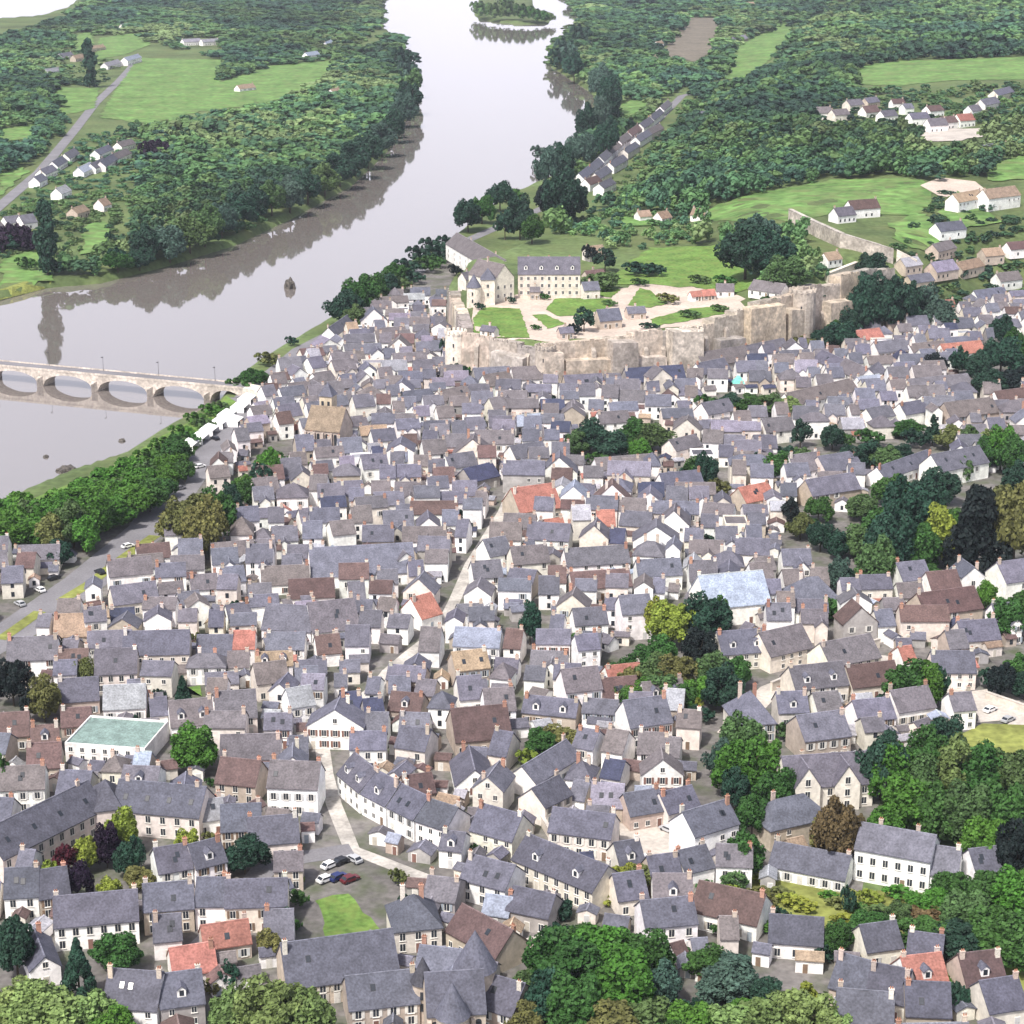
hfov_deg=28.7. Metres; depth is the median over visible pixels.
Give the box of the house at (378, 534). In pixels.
[362,521,394,543]
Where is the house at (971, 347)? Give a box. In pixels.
[937,337,983,355]
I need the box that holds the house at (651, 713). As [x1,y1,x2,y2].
[614,689,673,748]
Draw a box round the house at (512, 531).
[489,516,522,545]
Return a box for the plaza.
[619,823,671,853]
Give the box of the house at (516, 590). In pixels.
[497,575,531,609]
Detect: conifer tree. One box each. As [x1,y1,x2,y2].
[59,937,96,996]
[174,675,191,699]
[924,414,940,445]
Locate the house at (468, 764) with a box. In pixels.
[449,740,490,796]
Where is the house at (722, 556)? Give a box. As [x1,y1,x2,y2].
[711,544,744,570]
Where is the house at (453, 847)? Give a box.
[438,825,470,868]
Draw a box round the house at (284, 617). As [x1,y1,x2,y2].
[261,596,314,644]
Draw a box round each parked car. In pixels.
[14,600,25,606]
[34,586,45,592]
[46,574,60,580]
[94,568,105,574]
[121,542,134,548]
[194,463,205,468]
[210,435,219,440]
[315,873,331,884]
[320,859,336,870]
[330,871,346,882]
[333,855,349,866]
[339,873,359,884]
[346,853,362,864]
[659,823,669,831]
[983,705,997,713]
[1000,715,1015,723]
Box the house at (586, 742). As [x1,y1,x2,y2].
[572,723,604,765]
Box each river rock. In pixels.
[56,464,75,472]
[284,277,295,289]
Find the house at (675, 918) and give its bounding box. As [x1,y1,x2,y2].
[633,891,698,946]
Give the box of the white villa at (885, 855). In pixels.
[853,817,940,892]
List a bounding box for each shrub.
[0,498,17,508]
[0,503,28,518]
[2,491,36,504]
[17,498,38,517]
[26,497,50,518]
[41,859,57,868]
[44,487,62,498]
[67,477,97,487]
[90,465,123,479]
[113,455,143,471]
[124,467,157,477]
[148,453,162,467]
[556,898,572,921]
[580,272,621,290]
[823,597,837,619]
[845,920,862,930]
[849,568,854,576]
[896,919,907,949]
[908,904,940,920]
[951,980,970,1005]
[960,455,973,480]
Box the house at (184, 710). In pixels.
[167,692,213,735]
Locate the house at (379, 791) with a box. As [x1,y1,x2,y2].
[360,766,401,826]
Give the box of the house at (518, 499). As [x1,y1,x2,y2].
[501,480,560,517]
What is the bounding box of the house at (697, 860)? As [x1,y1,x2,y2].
[675,838,715,892]
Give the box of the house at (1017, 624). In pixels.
[984,598,1023,644]
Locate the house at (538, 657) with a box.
[529,643,569,687]
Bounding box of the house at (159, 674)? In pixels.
[139,655,178,696]
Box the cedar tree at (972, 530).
[941,483,1012,574]
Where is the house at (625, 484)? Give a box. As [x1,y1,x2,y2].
[604,473,633,496]
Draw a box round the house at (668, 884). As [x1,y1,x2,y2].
[650,869,693,898]
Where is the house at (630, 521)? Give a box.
[618,505,653,541]
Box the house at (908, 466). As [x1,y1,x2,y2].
[866,449,927,486]
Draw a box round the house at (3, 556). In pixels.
[0,544,8,571]
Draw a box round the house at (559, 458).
[545,446,577,482]
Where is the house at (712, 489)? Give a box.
[674,478,715,501]
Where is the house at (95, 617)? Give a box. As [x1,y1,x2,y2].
[82,601,106,630]
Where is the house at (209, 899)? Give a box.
[194,870,226,929]
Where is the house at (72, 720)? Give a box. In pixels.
[60,703,92,737]
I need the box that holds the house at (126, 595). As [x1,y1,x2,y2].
[107,576,158,614]
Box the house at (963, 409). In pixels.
[939,395,998,423]
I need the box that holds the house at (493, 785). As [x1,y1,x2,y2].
[471,757,515,808]
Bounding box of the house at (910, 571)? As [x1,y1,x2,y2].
[891,558,928,585]
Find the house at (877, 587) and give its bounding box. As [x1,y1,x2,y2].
[859,569,893,601]
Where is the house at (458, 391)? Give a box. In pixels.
[434,382,469,404]
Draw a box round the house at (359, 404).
[349,390,375,417]
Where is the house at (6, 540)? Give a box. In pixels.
[0,532,12,565]
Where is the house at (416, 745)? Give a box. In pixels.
[393,720,438,766]
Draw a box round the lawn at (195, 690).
[176,685,201,695]
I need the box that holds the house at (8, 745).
[0,726,18,761]
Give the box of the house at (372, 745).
[349,725,387,765]
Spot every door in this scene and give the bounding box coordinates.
[43,976,49,983]
[87,938,93,948]
[166,772,169,779]
[191,677,195,684]
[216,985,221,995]
[245,680,249,687]
[266,958,271,968]
[282,740,286,748]
[303,834,308,842]
[310,740,315,748]
[334,992,340,1002]
[372,836,376,845]
[380,816,383,824]
[390,821,393,829]
[392,845,396,854]
[411,853,416,862]
[412,888,417,894]
[415,942,421,952]
[438,762,442,770]
[441,682,445,688]
[447,859,452,868]
[516,730,520,737]
[524,921,529,931]
[534,880,538,889]
[583,915,589,923]
[601,851,606,860]
[642,632,646,639]
[657,817,661,826]
[684,969,690,977]
[685,741,689,749]
[687,772,691,780]
[746,931,752,941]
[755,956,760,966]
[797,875,802,884]
[802,963,808,973]
[890,955,896,962]
[899,879,904,886]
[992,649,996,656]
[1014,1016,1020,1023]
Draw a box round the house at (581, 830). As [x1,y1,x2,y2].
[547,805,620,860]
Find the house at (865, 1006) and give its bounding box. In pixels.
[835,978,894,1023]
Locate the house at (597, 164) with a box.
[590,158,604,172]
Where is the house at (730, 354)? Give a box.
[698,345,747,370]
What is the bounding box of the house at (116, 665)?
[94,643,139,693]
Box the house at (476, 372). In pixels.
[470,366,509,379]
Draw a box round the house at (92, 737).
[65,715,168,762]
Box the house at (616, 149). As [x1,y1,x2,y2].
[609,142,621,159]
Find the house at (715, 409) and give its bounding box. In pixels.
[693,398,734,419]
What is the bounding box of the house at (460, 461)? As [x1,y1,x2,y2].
[442,451,477,470]
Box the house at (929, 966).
[890,944,949,980]
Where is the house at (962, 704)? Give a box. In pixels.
[940,685,977,729]
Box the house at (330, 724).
[305,693,365,749]
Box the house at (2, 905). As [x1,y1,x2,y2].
[0,881,4,916]
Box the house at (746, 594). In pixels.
[688,569,770,624]
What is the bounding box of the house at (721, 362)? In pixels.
[692,355,730,384]
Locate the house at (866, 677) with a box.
[845,652,895,699]
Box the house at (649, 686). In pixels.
[639,672,685,706]
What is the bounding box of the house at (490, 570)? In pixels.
[468,556,503,591]
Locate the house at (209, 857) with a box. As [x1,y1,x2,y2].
[186,831,227,886]
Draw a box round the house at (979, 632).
[950,612,1001,649]
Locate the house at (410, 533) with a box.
[402,521,447,546]
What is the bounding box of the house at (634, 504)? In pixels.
[618,493,646,527]
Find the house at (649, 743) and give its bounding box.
[636,724,664,760]
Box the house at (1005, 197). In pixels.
[976,185,1020,211]
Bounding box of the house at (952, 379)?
[906,373,971,387]
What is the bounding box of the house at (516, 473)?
[502,458,545,492]
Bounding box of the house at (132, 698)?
[102,678,147,717]
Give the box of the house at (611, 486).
[593,473,630,496]
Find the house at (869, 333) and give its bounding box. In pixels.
[856,327,883,343]
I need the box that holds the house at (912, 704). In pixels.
[883,678,936,724]
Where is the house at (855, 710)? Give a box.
[844,691,896,727]
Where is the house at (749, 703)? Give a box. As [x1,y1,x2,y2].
[722,681,777,741]
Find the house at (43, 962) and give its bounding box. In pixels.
[23,920,62,984]
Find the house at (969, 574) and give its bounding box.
[948,554,985,587]
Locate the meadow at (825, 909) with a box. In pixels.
[751,873,911,927]
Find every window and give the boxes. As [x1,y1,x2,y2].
[6,859,11,866]
[10,900,16,908]
[17,792,27,799]
[18,741,26,748]
[21,804,28,810]
[27,899,33,907]
[30,910,33,918]
[32,792,42,799]
[39,843,43,851]
[42,900,51,907]
[42,909,50,917]
[42,961,48,968]
[46,660,52,666]
[49,838,54,846]
[50,849,54,858]
[58,929,65,937]
[59,832,64,841]
[59,940,65,949]
[64,729,73,735]
[70,827,74,836]
[70,838,74,847]
[72,928,79,936]
[80,822,84,831]
[86,926,93,935]
[90,817,94,826]
[92,624,99,629]
[92,706,97,712]
[101,925,106,933]
[106,713,114,716]
[108,676,112,682]
[109,775,114,782]
[113,580,120,584]
[114,924,121,932]
[119,675,123,681]
[129,922,135,931]
[134,712,142,717]
[144,1012,150,1018]
[145,815,150,823]
[146,827,151,834]
[159,817,165,824]
[160,828,165,836]
[162,873,172,881]
[169,1009,174,1016]
[174,818,179,825]
[179,870,189,878]
[182,911,188,919]
[183,922,189,930]
[189,669,197,675]
[189,819,194,827]
[191,1006,197,1013]
[199,868,209,875]
[199,908,205,916]
[202,669,209,674]
[203,827,208,832]
[214,864,224,872]
[219,785,224,791]
[222,833,232,839]
[223,842,233,848]
[227,911,238,919]
[232,786,237,792]
[236,832,246,838]
[238,948,249,957]
[246,787,251,794]
[246,796,251,801]
[249,923,254,930]
[258,910,262,918]
[261,693,265,699]
[268,792,278,799]
[280,731,288,737]
[281,793,290,800]
[282,587,288,593]
[292,872,298,879]
[293,651,301,656]
[293,710,301,716]
[293,793,303,800]
[293,881,299,888]
[294,807,303,814]
[297,501,303,506]
[305,708,313,714]
[306,794,315,801]
[308,729,317,736]
[313,692,321,698]
[317,986,328,993]
[319,730,328,736]
[319,740,328,747]
[320,993,328,1000]
[330,730,339,736]
[331,741,339,747]
[331,984,342,991]
[342,730,349,737]
[352,1011,364,1019]
[365,752,370,759]
[367,472,372,476]
[370,1009,381,1017]
[377,752,382,759]
[387,1007,399,1015]
[388,810,394,819]
[397,814,403,823]
[399,933,405,941]
[399,943,405,952]
[405,818,412,827]
[405,1005,416,1013]
[405,1015,417,1023]
[406,829,412,838]
[415,753,419,760]
[415,931,421,940]
[431,930,437,938]
[431,940,436,945]
[441,903,451,911]
[447,852,452,857]
[466,882,469,890]
[466,892,469,900]
[479,886,484,894]
[480,670,488,676]
[480,895,484,903]
[483,836,487,842]
[485,782,489,788]
[486,1012,491,1019]
[489,649,496,655]
[492,795,497,801]
[497,1015,508,1023]
[504,841,508,848]
[519,594,526,599]
[533,871,538,879]
[537,923,543,931]
[543,875,548,883]
[546,807,551,814]
[549,834,558,842]
[553,879,558,887]
[558,542,564,546]
[560,611,567,616]
[561,836,571,843]
[563,892,568,899]
[564,883,568,891]
[565,797,570,805]
[568,694,576,698]
[574,837,583,845]
[574,848,583,852]
[574,887,578,895]
[574,896,578,906]
[578,750,586,758]
[583,714,591,719]
[584,892,588,900]
[586,839,596,846]
[592,692,600,697]
[599,840,608,848]
[623,906,628,914]
[631,730,638,736]
[644,777,653,784]
[645,820,650,826]
[657,777,667,784]
[663,725,671,731]
[668,929,674,937]
[671,777,680,784]
[686,927,692,936]
[704,921,714,930]
[765,725,773,731]
[767,733,773,740]
[773,948,780,956]
[781,872,791,880]
[803,570,809,575]
[805,779,810,786]
[806,743,814,750]
[807,877,817,885]
[818,742,826,749]
[819,879,830,888]
[827,788,832,795]
[829,740,837,747]
[832,882,842,890]
[841,694,847,700]
[841,739,849,746]
[844,789,849,796]
[845,777,850,784]
[848,627,855,633]
[856,869,862,877]
[857,855,863,863]
[861,786,866,793]
[861,796,866,803]
[865,626,872,631]
[868,871,874,880]
[869,857,875,866]
[881,874,887,882]
[882,860,887,868]
[885,720,893,725]
[893,876,899,884]
[894,862,900,870]
[899,717,906,724]
[906,878,912,887]
[907,864,913,873]
[908,716,916,722]
[918,714,925,719]
[918,881,924,889]
[919,867,925,875]
[1015,626,1022,632]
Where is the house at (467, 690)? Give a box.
[453,669,482,706]
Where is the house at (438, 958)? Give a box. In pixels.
[415,934,462,970]
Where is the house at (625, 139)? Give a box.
[618,131,631,149]
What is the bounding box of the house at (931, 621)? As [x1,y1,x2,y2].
[895,602,950,641]
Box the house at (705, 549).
[688,535,723,559]
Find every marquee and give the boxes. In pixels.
[185,437,199,450]
[194,431,208,444]
[199,423,218,435]
[212,416,226,428]
[217,408,236,417]
[224,414,243,426]
[230,400,249,412]
[237,392,256,404]
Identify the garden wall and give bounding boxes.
[540,816,548,836]
[770,638,879,690]
[788,209,893,263]
[825,261,857,282]
[896,250,916,261]
[985,691,1023,712]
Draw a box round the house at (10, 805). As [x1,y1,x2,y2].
[0,791,21,820]
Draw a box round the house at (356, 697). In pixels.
[338,687,361,708]
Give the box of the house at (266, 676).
[249,653,287,701]
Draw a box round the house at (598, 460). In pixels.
[590,450,658,471]
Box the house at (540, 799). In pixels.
[517,769,573,825]
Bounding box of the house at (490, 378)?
[479,367,512,396]
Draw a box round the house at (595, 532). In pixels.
[578,514,609,546]
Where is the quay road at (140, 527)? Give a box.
[0,398,257,653]
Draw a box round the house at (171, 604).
[141,594,179,626]
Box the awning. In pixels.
[732,375,744,384]
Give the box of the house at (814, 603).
[794,594,828,623]
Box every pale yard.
[921,128,981,140]
[972,689,1023,724]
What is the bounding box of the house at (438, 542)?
[417,532,452,571]
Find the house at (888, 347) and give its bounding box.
[870,336,909,354]
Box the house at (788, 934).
[768,906,824,959]
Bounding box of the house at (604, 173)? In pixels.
[591,164,612,180]
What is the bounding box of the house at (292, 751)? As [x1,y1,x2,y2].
[277,736,308,760]
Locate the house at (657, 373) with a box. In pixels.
[643,362,672,393]
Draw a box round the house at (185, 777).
[170,767,202,784]
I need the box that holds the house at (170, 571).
[154,559,186,590]
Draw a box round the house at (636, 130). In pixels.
[626,123,642,139]
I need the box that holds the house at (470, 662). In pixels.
[447,644,490,687]
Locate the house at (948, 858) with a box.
[929,842,962,887]
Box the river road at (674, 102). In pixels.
[235,94,690,396]
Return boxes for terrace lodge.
[593,305,622,329]
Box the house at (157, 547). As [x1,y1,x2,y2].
[135,540,170,562]
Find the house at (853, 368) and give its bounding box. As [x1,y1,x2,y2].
[840,358,874,379]
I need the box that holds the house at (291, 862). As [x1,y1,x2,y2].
[273,843,303,890]
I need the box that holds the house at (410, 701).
[387,684,428,721]
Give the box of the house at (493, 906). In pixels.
[481,888,513,922]
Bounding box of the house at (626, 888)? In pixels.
[609,864,649,915]
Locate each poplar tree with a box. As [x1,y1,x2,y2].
[31,198,58,274]
[80,37,97,87]
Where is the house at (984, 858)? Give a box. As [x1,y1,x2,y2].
[961,845,1005,879]
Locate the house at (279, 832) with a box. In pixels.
[246,807,299,860]
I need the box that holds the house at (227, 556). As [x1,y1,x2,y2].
[210,543,238,574]
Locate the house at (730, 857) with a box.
[715,840,752,888]
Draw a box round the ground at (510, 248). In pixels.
[0,0,1023,968]
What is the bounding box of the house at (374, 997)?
[341,961,420,1023]
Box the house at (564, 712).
[521,690,581,729]
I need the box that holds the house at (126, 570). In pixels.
[106,554,153,589]
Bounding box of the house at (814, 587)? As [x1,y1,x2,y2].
[782,571,837,599]
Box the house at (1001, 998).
[969,969,1023,1023]
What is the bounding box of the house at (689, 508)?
[651,496,699,525]
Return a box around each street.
[167,844,353,964]
[315,492,506,877]
[717,655,965,732]
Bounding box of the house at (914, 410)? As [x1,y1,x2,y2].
[893,397,925,423]
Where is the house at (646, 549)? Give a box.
[632,533,665,564]
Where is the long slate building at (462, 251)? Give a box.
[445,232,506,269]
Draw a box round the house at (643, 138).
[630,129,651,147]
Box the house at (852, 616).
[833,593,877,638]
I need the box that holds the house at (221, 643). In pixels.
[195,628,232,656]
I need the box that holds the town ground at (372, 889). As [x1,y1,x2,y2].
[0,259,1023,1023]
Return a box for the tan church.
[304,382,352,445]
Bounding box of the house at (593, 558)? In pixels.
[560,541,630,570]
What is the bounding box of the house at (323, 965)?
[275,927,399,1003]
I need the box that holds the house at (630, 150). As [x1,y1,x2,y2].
[618,141,639,158]
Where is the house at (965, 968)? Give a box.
[945,946,1005,989]
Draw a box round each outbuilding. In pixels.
[9,756,25,764]
[11,906,30,923]
[29,915,52,935]
[40,669,53,683]
[48,771,58,791]
[49,908,52,919]
[66,756,88,769]
[89,759,105,779]
[117,711,133,717]
[125,755,133,764]
[127,678,140,683]
[138,899,142,919]
[140,717,159,719]
[147,692,162,708]
[160,759,177,779]
[160,1013,194,1023]
[178,664,186,678]
[186,763,204,780]
[192,642,195,655]
[205,964,237,996]
[217,950,237,966]
[223,794,236,803]
[236,963,261,987]
[239,668,250,687]
[247,796,266,815]
[257,946,276,968]
[260,708,283,727]
[261,701,280,709]
[265,807,292,814]
[288,878,294,897]
[293,718,301,733]
[296,722,306,734]
[300,811,323,834]
[300,821,315,842]
[308,655,321,658]
[349,654,369,671]
[367,825,394,846]
[378,633,402,653]
[378,760,393,773]
[383,1012,403,1023]
[384,831,405,854]
[388,736,396,754]
[391,709,407,731]
[392,757,415,767]
[397,953,416,968]
[405,877,426,894]
[406,838,437,863]
[414,762,432,772]
[433,668,449,688]
[433,752,453,770]
[434,780,448,794]
[435,791,463,805]
[436,733,441,750]
[440,911,453,931]
[452,861,464,875]
[453,788,469,806]
[457,268,468,290]
[466,845,486,859]
[467,807,477,816]
[471,746,487,758]
[479,321,499,336]
[482,678,487,687]
[485,845,509,861]
[496,961,501,974]
[502,916,524,935]
[510,717,529,737]
[522,809,536,832]
[529,686,552,696]
[529,717,552,731]
[530,283,539,299]
[556,323,574,339]
[576,902,599,924]
[579,851,594,858]
[580,278,600,298]
[581,266,604,276]
[596,720,612,728]
[602,912,631,929]
[623,758,641,780]
[624,302,646,319]
[634,785,651,790]
[669,939,688,965]
[672,715,676,734]
[676,951,694,977]
[678,760,697,780]
[687,936,709,951]
[693,970,701,981]
[709,848,715,862]
[715,280,734,297]
[751,941,773,967]
[759,864,777,887]
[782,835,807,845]
[795,949,824,973]
[834,950,859,965]
[848,724,856,743]
[849,692,872,701]
[885,724,900,734]
[893,724,909,733]
[894,638,912,648]
[896,733,912,746]
[908,717,930,731]
[926,709,949,720]
[952,999,976,1021]
[974,647,989,663]
[977,1016,1005,1023]
[981,640,1003,656]
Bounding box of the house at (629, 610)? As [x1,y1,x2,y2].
[614,588,651,639]
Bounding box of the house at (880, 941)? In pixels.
[849,913,904,963]
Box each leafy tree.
[0,226,19,252]
[0,232,21,249]
[0,515,20,547]
[0,515,44,544]
[0,657,35,705]
[0,753,9,772]
[0,914,36,974]
[0,975,34,1023]
[0,978,90,1023]
[2,222,33,249]
[18,688,31,712]
[23,516,41,543]
[27,673,61,721]
[31,491,78,515]
[34,511,66,543]
[46,538,73,564]
[51,843,78,869]
[53,497,95,547]
[61,484,93,498]
[67,988,118,1023]
[68,858,94,893]
[69,514,100,551]
[72,656,93,676]
[72,835,100,869]
[77,492,113,531]
[83,480,114,498]
[87,939,103,961]
[87,1004,136,1023]
[90,931,143,968]
[93,820,123,867]
[94,493,138,529]
[95,874,122,891]
[101,251,134,272]
[104,805,138,842]
[106,477,135,488]
[107,483,157,519]
[111,835,146,872]
[122,471,150,486]
[123,865,156,889]
[127,222,160,255]
[127,246,155,270]
[137,477,169,511]
[151,478,178,493]
[152,452,189,469]
[154,511,167,536]
[155,224,186,262]
[155,464,181,482]
[160,493,203,535]
[161,433,192,457]
[165,216,217,253]
[169,719,218,768]
[173,458,196,481]
[173,828,198,843]
[179,493,229,559]
[189,202,225,246]
[199,484,237,541]
[207,982,249,1023]
[208,202,238,237]
[217,958,239,984]
[222,478,253,504]
[222,481,242,521]
[224,831,272,873]
[226,192,259,221]
[228,972,315,1023]
[234,473,252,482]
[237,368,268,384]
[240,184,270,214]
[249,462,272,477]
[253,446,280,466]
[255,927,280,952]
[259,179,286,215]
[277,173,305,213]
[285,985,336,1023]
[295,169,321,204]
[311,160,341,196]
[321,287,365,319]
[325,150,355,186]
[340,138,371,176]
[341,277,377,306]
[341,303,365,324]
[353,131,384,168]
[358,272,390,297]
[370,121,398,156]
[378,272,401,289]
[381,107,404,139]
[381,262,410,278]
[392,91,419,125]
[393,81,423,105]
[398,67,422,87]
[453,198,481,231]
[473,195,496,223]
[484,180,515,210]
[492,209,514,239]
[502,192,533,239]
[503,999,543,1023]
[512,967,536,984]
[518,599,541,644]
[520,213,544,243]
[520,925,604,979]
[523,966,559,1023]
[524,726,556,753]
[531,145,563,180]
[533,181,545,211]
[540,164,579,216]
[541,723,576,744]
[542,921,576,936]
[542,968,601,1023]
[553,141,576,170]
[560,922,601,935]
[561,51,584,82]
[564,131,597,161]
[564,428,590,454]
[570,922,632,963]
[573,306,594,331]
[574,101,598,132]
[574,178,588,215]
[578,417,604,451]
[579,942,657,1005]
[586,998,640,1023]
[587,61,609,92]
[588,429,628,455]
[592,247,616,271]
[593,94,611,124]
[593,115,619,152]
[596,73,622,102]
[597,85,620,117]
[603,926,676,969]
[612,862,635,871]
[614,685,628,702]
[617,666,641,678]
[618,644,654,664]
[619,416,643,444]
[621,675,648,699]
[622,992,670,1023]
[624,863,650,884]
[627,437,652,454]
[632,421,677,450]
[634,651,670,677]
[643,595,666,624]
[644,598,697,641]
[646,633,677,655]
[646,674,677,694]
[650,957,683,1008]
[652,652,701,680]
[656,1019,684,1023]
[664,998,713,1023]
[676,683,698,706]
[680,626,717,660]
[681,942,724,976]
[683,455,696,470]
[683,590,733,634]
[683,675,720,706]
[683,997,719,1006]
[692,450,718,481]
[694,649,735,682]
[694,954,758,1004]
[700,661,745,711]
[700,736,729,772]
[706,1003,750,1023]
[709,735,780,788]
[709,924,716,932]
[713,218,771,279]
[714,391,741,407]
[715,949,758,986]
[717,594,732,615]
[718,709,768,743]
[719,765,751,808]
[720,870,752,888]
[721,231,735,242]
[727,655,751,682]
[727,826,765,874]
[730,997,763,1004]
[733,392,761,409]
[734,793,767,833]
[738,990,816,1023]
[744,213,781,233]
[747,225,798,267]
[748,975,782,999]
[751,766,796,801]
[753,734,781,777]
[758,392,781,415]
[761,254,813,284]
[762,450,789,475]
[773,987,842,1023]
[777,445,796,453]
[780,496,799,522]
[781,396,799,411]
[784,511,814,539]
[791,418,813,447]
[791,446,810,453]
[799,980,818,997]
[803,496,835,521]
[806,520,834,551]
[809,794,862,854]
[809,814,837,847]
[810,326,837,345]
[820,424,844,449]
[824,918,854,953]
[826,528,848,555]
[828,321,859,347]
[828,554,852,589]
[832,1008,852,1023]
[837,443,866,466]
[839,305,869,329]
[844,494,878,518]
[844,523,867,555]
[846,271,878,327]
[846,806,865,852]
[849,908,889,923]
[853,727,910,800]
[854,251,889,269]
[854,533,896,574]
[858,438,882,468]
[860,505,883,528]
[862,501,917,561]
[863,270,913,326]
[867,445,902,465]
[867,739,918,796]
[867,805,905,828]
[870,473,907,499]
[881,473,932,524]
[881,658,930,692]
[881,771,930,828]
[884,899,913,919]
[887,443,913,456]
[891,418,925,436]
[894,277,925,315]
[899,914,955,935]
[902,886,947,911]
[905,520,943,565]
[905,752,940,783]
[906,723,951,766]
[911,468,951,513]
[912,780,957,835]
[916,281,945,314]
[917,659,944,702]
[920,466,962,500]
[924,352,947,369]
[924,501,956,559]
[927,300,959,323]
[927,563,941,570]
[929,870,971,894]
[930,714,969,748]
[932,423,961,449]
[932,917,980,958]
[934,731,972,789]
[937,666,950,705]
[937,778,991,843]
[938,888,989,922]
[948,345,969,373]
[948,506,961,516]
[949,511,958,523]
[957,424,978,433]
[958,738,1014,790]
[959,813,1006,851]
[962,870,1003,908]
[965,348,991,377]
[968,904,1023,967]
[971,368,1009,392]
[976,434,994,467]
[976,579,997,609]
[980,428,1002,436]
[983,336,1023,371]
[984,778,1023,829]
[986,597,1023,635]
[986,662,1016,694]
[987,424,1015,469]
[988,313,1012,340]
[989,480,1023,558]
[989,863,1023,916]
[990,433,1023,467]
[992,483,1012,498]
[993,747,1023,789]
[995,817,1023,871]
[1000,366,1023,388]
[1000,459,1023,488]
[1000,590,1023,613]
[1002,652,1023,672]
[1003,326,1023,356]
[1005,909,1023,971]
[1010,670,1023,699]
[1011,868,1023,876]
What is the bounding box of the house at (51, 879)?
[34,860,70,918]
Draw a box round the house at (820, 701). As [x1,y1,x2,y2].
[808,687,842,712]
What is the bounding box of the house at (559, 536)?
[526,517,572,549]
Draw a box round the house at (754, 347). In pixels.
[745,338,785,352]
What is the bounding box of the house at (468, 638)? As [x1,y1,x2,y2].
[452,625,503,666]
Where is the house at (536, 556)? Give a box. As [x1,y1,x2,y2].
[506,539,550,574]
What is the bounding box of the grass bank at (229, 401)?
[12,396,235,549]
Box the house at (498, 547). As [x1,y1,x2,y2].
[475,532,509,565]
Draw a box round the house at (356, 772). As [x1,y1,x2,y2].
[336,747,377,813]
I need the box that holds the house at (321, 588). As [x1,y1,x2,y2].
[288,572,334,603]
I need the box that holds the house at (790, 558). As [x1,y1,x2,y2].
[778,545,811,576]
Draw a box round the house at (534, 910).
[504,885,563,932]
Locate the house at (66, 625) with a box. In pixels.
[53,606,87,641]
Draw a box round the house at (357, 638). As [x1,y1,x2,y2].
[344,620,371,663]
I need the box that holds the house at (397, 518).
[382,506,413,527]
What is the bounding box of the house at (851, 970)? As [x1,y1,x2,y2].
[827,947,870,1005]
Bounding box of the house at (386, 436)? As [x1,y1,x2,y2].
[368,426,396,452]
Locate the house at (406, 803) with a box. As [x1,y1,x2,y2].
[386,777,431,841]
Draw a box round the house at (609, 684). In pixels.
[600,672,636,698]
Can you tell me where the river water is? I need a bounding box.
[0,0,595,498]
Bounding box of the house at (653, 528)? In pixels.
[632,514,679,547]
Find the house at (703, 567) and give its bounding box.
[686,556,717,591]
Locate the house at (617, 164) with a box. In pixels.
[604,154,628,173]
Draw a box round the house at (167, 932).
[152,909,182,960]
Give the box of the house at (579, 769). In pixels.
[564,751,600,789]
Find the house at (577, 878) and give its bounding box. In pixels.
[510,829,617,908]
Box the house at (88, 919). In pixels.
[52,882,139,951]
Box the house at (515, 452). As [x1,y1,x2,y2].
[503,438,544,459]
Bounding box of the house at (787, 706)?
[771,686,809,723]
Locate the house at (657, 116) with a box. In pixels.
[649,107,663,124]
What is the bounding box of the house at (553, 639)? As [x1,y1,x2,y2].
[536,623,570,662]
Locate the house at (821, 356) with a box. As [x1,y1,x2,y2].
[815,349,845,368]
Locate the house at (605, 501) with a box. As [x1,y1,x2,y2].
[586,491,618,527]
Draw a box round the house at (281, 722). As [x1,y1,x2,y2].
[263,705,293,748]
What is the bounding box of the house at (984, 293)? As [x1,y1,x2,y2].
[971,284,1005,302]
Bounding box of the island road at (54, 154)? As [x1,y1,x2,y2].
[0,65,132,210]
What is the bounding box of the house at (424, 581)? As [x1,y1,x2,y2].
[402,566,440,603]
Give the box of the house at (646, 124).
[639,115,654,131]
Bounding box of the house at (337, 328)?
[321,314,353,338]
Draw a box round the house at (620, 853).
[606,832,644,866]
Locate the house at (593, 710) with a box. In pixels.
[581,692,619,728]
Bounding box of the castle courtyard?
[471,284,744,341]
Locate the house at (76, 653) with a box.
[58,642,90,662]
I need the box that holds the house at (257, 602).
[248,592,279,627]
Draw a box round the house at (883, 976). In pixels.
[866,959,915,1022]
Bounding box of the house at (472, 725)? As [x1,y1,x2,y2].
[445,700,511,755]
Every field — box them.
[0,124,34,140]
[0,165,29,194]
[0,250,53,293]
[56,87,99,114]
[73,31,94,49]
[79,221,109,253]
[95,32,150,58]
[100,58,254,122]
[224,61,331,103]
[620,98,647,115]
[620,211,658,225]
[665,18,717,60]
[688,178,932,220]
[721,22,791,78]
[859,57,1023,85]
[887,214,939,249]
[937,191,1001,227]
[986,155,1023,180]
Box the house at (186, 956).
[166,936,217,984]
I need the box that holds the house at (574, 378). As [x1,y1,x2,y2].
[561,370,603,384]
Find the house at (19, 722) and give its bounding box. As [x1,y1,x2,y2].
[0,705,30,750]
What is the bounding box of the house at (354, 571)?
[338,559,368,598]
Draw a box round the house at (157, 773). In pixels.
[121,759,166,781]
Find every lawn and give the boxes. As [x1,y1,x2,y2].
[176,685,201,695]
[316,894,378,935]
[473,307,529,337]
[533,314,563,327]
[546,298,613,315]
[600,287,620,297]
[616,244,758,291]
[628,288,666,307]
[651,307,724,324]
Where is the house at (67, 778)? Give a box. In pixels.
[55,762,99,794]
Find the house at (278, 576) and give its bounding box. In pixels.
[260,559,309,594]
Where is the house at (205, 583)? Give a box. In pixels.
[189,567,217,603]
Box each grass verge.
[0,611,44,639]
[56,535,158,599]
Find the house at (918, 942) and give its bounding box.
[906,924,944,957]
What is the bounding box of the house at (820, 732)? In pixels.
[785,706,852,754]
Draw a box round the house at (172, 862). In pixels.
[149,836,193,881]

